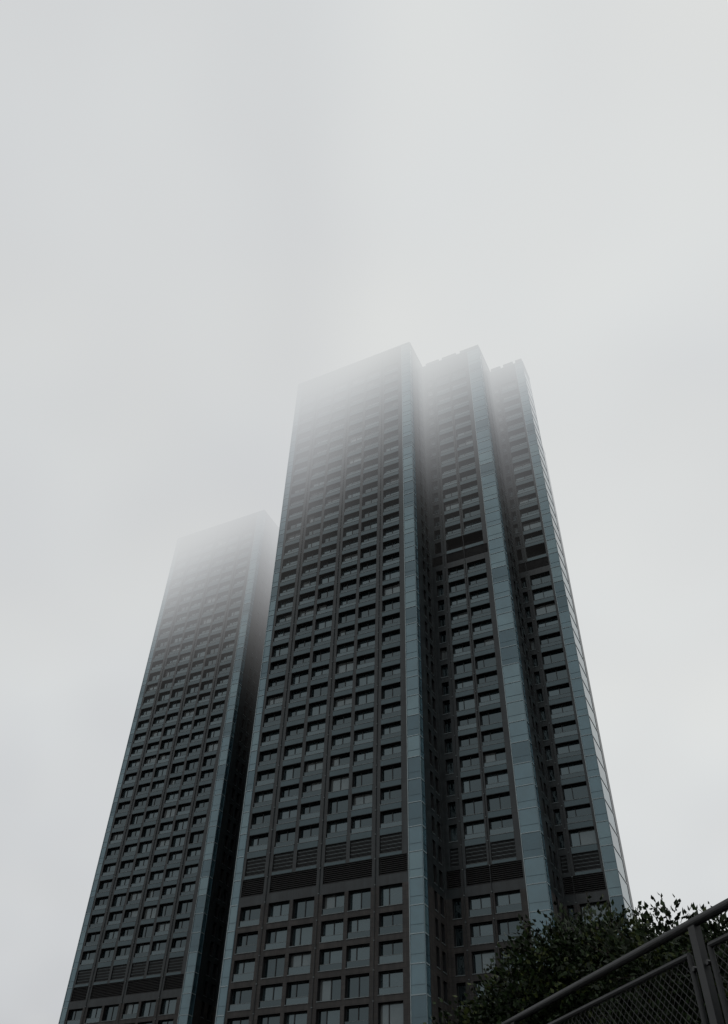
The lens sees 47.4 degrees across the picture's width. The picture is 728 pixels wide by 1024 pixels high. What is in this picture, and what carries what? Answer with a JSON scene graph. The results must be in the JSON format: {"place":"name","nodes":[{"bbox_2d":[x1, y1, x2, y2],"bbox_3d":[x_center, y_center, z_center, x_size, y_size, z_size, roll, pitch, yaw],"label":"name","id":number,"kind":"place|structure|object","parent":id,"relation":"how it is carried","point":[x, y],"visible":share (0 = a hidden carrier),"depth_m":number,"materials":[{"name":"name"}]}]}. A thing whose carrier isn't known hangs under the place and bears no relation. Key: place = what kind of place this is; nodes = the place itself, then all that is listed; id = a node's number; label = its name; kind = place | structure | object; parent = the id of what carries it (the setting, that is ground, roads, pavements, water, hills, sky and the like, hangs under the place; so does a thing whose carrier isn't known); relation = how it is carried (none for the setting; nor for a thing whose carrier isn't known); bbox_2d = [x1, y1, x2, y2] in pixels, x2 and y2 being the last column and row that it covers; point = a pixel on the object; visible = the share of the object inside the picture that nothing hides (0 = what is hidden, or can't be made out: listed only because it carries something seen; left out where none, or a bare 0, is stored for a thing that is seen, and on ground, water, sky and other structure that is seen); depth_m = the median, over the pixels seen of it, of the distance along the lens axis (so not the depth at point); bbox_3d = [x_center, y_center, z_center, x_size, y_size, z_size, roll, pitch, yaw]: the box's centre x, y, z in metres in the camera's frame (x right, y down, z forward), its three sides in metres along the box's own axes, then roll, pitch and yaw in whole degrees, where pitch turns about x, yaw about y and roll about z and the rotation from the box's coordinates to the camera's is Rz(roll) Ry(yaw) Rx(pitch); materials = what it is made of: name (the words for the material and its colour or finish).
{"place":"outdoors","nodes":[
{"label":"outdoors","id":0,"kind":"place"},
{"bbox_2d":[58,510,278,1023],"bbox_3d":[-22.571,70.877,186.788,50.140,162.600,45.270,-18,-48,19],"label":"skyscraper","id":1,"kind":"structure","parent":0,"point":[151,945],"depth_m":174.26,"materials":[{"name":"concrete"}]},
{"bbox_2d":[67,531,270,1023],"bbox_3d":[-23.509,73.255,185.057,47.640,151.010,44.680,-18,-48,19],"label":"window glass","id":2,"kind":"structure","parent":1,"relation":"in","point":[172,1003],"depth_m":174.91,"materials":[{"name":"glass"}]},
{"bbox_2d":[69,525,273,1023],"bbox_3d":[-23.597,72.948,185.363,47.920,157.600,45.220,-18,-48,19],"label":"window frames","id":3,"kind":"structure","parent":1,"relation":"in","point":[241,525],"depth_m":178.21,"materials":[{"name":"metal"}]},
{"bbox_2d":[0,0,727,1023],"label":"sky","id":4,"kind":"structure","parent":0,"point":[211,210],"materials":[{"name":"grey"}]},
{"bbox_2d":[215,342,633,1023],"bbox_3d":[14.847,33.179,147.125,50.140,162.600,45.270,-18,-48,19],"label":"skyscraper","id":5,"kind":"structure","parent":0,"point":[429,816],"depth_m":125.98,"materials":[{"name":"concrete"}]},
{"bbox_2d":[227,363,605,1023],"bbox_3d":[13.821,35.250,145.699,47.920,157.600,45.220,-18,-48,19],"label":"window frames","id":6,"kind":"structure","parent":5,"relation":"in","point":[448,363],"depth_m":129.70,"materials":[{"name":"metal"}]},
{"bbox_2d":[229,365,607,1023],"bbox_3d":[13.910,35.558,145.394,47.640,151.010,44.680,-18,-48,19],"label":"window glass","id":7,"kind":"structure","parent":5,"relation":"in","point":[579,791],"depth_m":124.24,"materials":[{"name":"glass"}]},
{"bbox_2d":[420,891,727,1023],"bbox_3d":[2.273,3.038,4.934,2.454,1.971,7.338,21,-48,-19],"label":"hedge","id":8,"kind":"object","parent":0,"point":[591,947],"visible":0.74,"depth_m":5.71,"materials":[{"name":"green plant"}]},
{"bbox_2d":[501,898,727,1023],"bbox_3d":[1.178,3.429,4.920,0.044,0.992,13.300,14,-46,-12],"label":"fence","id":9,"kind":"object","parent":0,"point":[692,926],"visible":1,"depth_m":4.23,"materials":[{"name":"metal"}]}
]}

